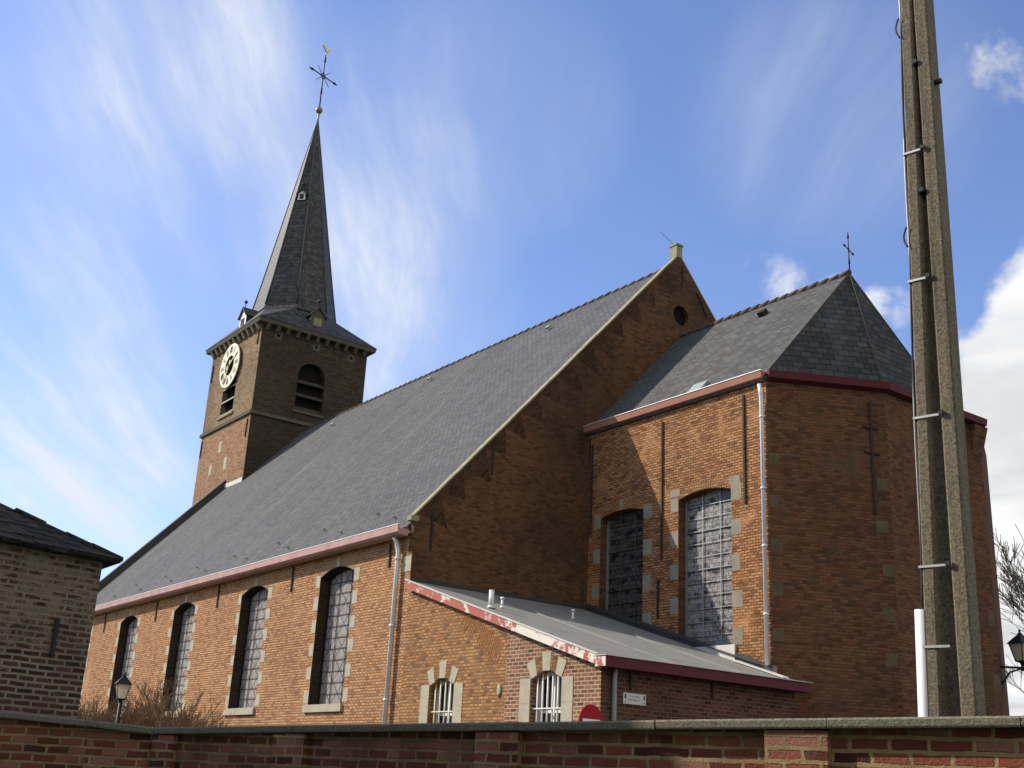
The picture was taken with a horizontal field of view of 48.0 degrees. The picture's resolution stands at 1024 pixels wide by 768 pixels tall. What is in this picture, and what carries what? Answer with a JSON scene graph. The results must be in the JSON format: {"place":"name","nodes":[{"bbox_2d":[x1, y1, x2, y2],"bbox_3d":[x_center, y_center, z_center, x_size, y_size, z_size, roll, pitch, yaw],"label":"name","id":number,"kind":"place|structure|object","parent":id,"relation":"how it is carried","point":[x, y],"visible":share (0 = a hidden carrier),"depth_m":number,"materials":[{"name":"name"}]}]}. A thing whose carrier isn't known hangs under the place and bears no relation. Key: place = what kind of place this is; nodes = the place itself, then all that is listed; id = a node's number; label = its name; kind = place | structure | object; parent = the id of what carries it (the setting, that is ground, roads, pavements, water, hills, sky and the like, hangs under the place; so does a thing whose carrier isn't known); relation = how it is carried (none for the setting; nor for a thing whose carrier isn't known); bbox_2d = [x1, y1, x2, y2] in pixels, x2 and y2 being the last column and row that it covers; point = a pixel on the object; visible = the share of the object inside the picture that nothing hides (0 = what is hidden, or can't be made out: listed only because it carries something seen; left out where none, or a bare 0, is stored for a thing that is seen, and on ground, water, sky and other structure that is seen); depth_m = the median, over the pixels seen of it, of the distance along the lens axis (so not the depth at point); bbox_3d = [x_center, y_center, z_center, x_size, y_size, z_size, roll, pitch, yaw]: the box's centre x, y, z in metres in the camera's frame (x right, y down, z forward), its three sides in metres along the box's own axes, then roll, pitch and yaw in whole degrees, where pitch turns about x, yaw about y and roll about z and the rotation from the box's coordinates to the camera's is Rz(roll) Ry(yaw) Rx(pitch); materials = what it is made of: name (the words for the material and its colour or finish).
{"place":"outdoors","nodes":[
{"label":"outdoors","id":0,"kind":"place"},
{"bbox_2d":[0,503,123,718],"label":"shed","id":1,"kind":"structure","parent":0,"point":[50,575],"depth_m":11.91,"materials":[{"name":"brick"}]},
{"bbox_2d":[77,685,235,733],"bbox_3d":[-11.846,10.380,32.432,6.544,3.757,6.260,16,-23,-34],"label":"bare shrub","id":2,"kind":"object","parent":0,"point":[141,713],"visible":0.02,"depth_m":32.11,"materials":[{"name":"brown plant"}]},
{"bbox_2d":[0,0,1023,715],"label":"sky","id":3,"kind":"structure","parent":0,"point":[493,170],"materials":[{"name":"blue"}]},
{"label":"ground","id":4,"kind":"structure","parent":0,"visible":0},
{"bbox_2d":[0,711,1023,767],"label":"garden wall","id":5,"kind":"structure","parent":4,"relation":"on","point":[33,741],"depth_m":7.93,"materials":[{"name":"brick"}]},
{"bbox_2d":[79,45,1009,726],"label":"church","id":6,"kind":"structure","parent":4,"relation":"on","point":[663,447],"depth_m":32.04,"materials":[{"name":"orange brick"}]},
{"bbox_2d":[105,609,140,715],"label":"window","id":7,"kind":"structure","parent":6,"relation":"in","point":[131,637],"depth_m":45.27,"materials":[{"name":"grey glass"}]},
{"bbox_2d":[158,595,198,717],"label":"window","id":8,"kind":"structure","parent":6,"relation":"in","point":[187,627],"depth_m":40.67,"materials":[{"name":"grey glass"}]},
{"bbox_2d":[223,577,272,715],"bbox_3d":[-8.064,8.135,35.771,0.410,4.183,2.543,16,-23,-34],"label":"window","id":9,"kind":"structure","parent":6,"relation":"in","point":[256,633],"depth_m":36.07,"materials":[{"name":"grey glass"}]},
{"bbox_2d":[302,556,359,712],"bbox_3d":[-4.847,6.868,31.645,0.410,4.183,2.552,16,-23,-34],"label":"window","id":10,"kind":"structure","parent":6,"relation":"in","point":[336,644],"depth_m":31.90,"materials":[{"name":"grey glass"}]},
{"bbox_2d":[591,498,651,623],"bbox_3d":[3.050,5.383,31.138,0.306,4.590,2.432,16,-23,-34],"label":"window","id":11,"kind":"structure","parent":6,"relation":"in","point":[626,583],"depth_m":31.51,"materials":[{"name":"grey glass"}]},
{"bbox_2d":[670,475,742,659],"bbox_3d":[4.904,4.655,28.710,0.360,4.692,2.499,16,-23,-34],"label":"window","id":12,"kind":"structure","parent":6,"relation":"in","point":[710,600],"depth_m":28.92,"materials":[{"name":"grey glass"}]},
{"bbox_2d":[999,629,1023,690],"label":"wall lamp","id":13,"kind":"object","parent":6,"relation":"attached to","point":[1016,644],"visible":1,"depth_m":29.16,"materials":[{"name":"black metal"}]},
{"bbox_2d":[579,704,602,720],"bbox_3d":[1.290,7.013,19.631,0.600,2.985,0.100,19,-25,-38],"label":"road sign","id":14,"kind":"object","parent":4,"relation":"on","point":[590,712],"visible":0.52,"depth_m":20.03,"materials":[{"name":"red metal"}]},
{"bbox_2d":[399,577,812,722],"bbox_3d":[1.881,7.606,26.507,6.090,6.440,7.770,16,-23,-34],"label":"church annex","id":15,"kind":"object","parent":4,"relation":"on","point":[472,654],"visible":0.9,"depth_m":25.14,"materials":[{"name":"red brick"}]},
{"bbox_2d":[418,661,462,722],"bbox_3d":[-1.548,7.458,26.585,0.274,2.032,1.760,16,-23,-34],"label":"window","id":16,"kind":"structure","parent":15,"relation":"in","point":[448,706],"depth_m":26.76,"materials":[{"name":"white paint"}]},
{"bbox_2d":[518,651,573,721],"bbox_3d":[0.782,6.540,23.596,0.274,2.032,1.760,16,-23,-34],"label":"window","id":17,"kind":"structure","parent":15,"relation":"in","point":[554,703],"depth_m":23.75,"materials":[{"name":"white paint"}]},
{"bbox_2d":[623,692,645,705],"bbox_3d":[2.417,6.221,22.705,0.600,0.210,0.018,16,-23,-34],"label":"street name sign","id":18,"kind":"object","parent":15,"relation":"attached to","point":[634,699],"visible":1,"depth_m":22.70,"materials":[{"name":"metal"}]},
{"bbox_2d":[895,0,985,716],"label":"utility pole","id":19,"kind":"object","parent":4,"relation":"on","point":[950,679],"visible":0.99,"depth_m":7.87,"materials":[{"name":"concrete"}]},
{"bbox_2d":[993,524,1023,634],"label":"bare tree","id":20,"kind":"object","parent":4,"relation":"on","point":[1015,587],"visible":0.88,"depth_m":40.80,"materials":[{"name":"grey plant"}]},
{"bbox_2d":[1005,621,1023,692],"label":"bare tree","id":21,"kind":"object","parent":4,"relation":"on","point":[1014,683],"visible":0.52,"depth_m":52.03,"materials":[{"name":"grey plant"}]},
{"label":"street","id":22,"kind":"structure","parent":0,"visible":0},
{"bbox_2d":[114,672,132,722],"bbox_3d":[-10.262,9.397,29.593,0.417,3.890,0.417,12,-21,-24],"label":"street lamp","id":23,"kind":"object","parent":22,"relation":"on","point":[123,684],"visible":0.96,"depth_m":29.96,"materials":[{"name":"black metal"}]},
{"bbox_2d":[78,685,178,721],"bbox_3d":[-12.711,10.880,34.303,5.980,3.956,6.138,-3,-20,17],"label":"bare shrub","id":24,"kind":"object","parent":22,"relation":"on","point":[129,705],"depth_m":34.36,"materials":[{"name":"brown plant"}]},
{"bbox_2d":[135,675,210,727],"bbox_3d":[-8.556,9.103,28.316,1.910,3.781,2.136,16,-23,-34],"label":"bare shrub","id":25,"kind":"object","parent":22,"relation":"on","point":[160,716],"visible":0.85,"depth_m":28.56,"materials":[{"name":"brown plant"}]}
]}

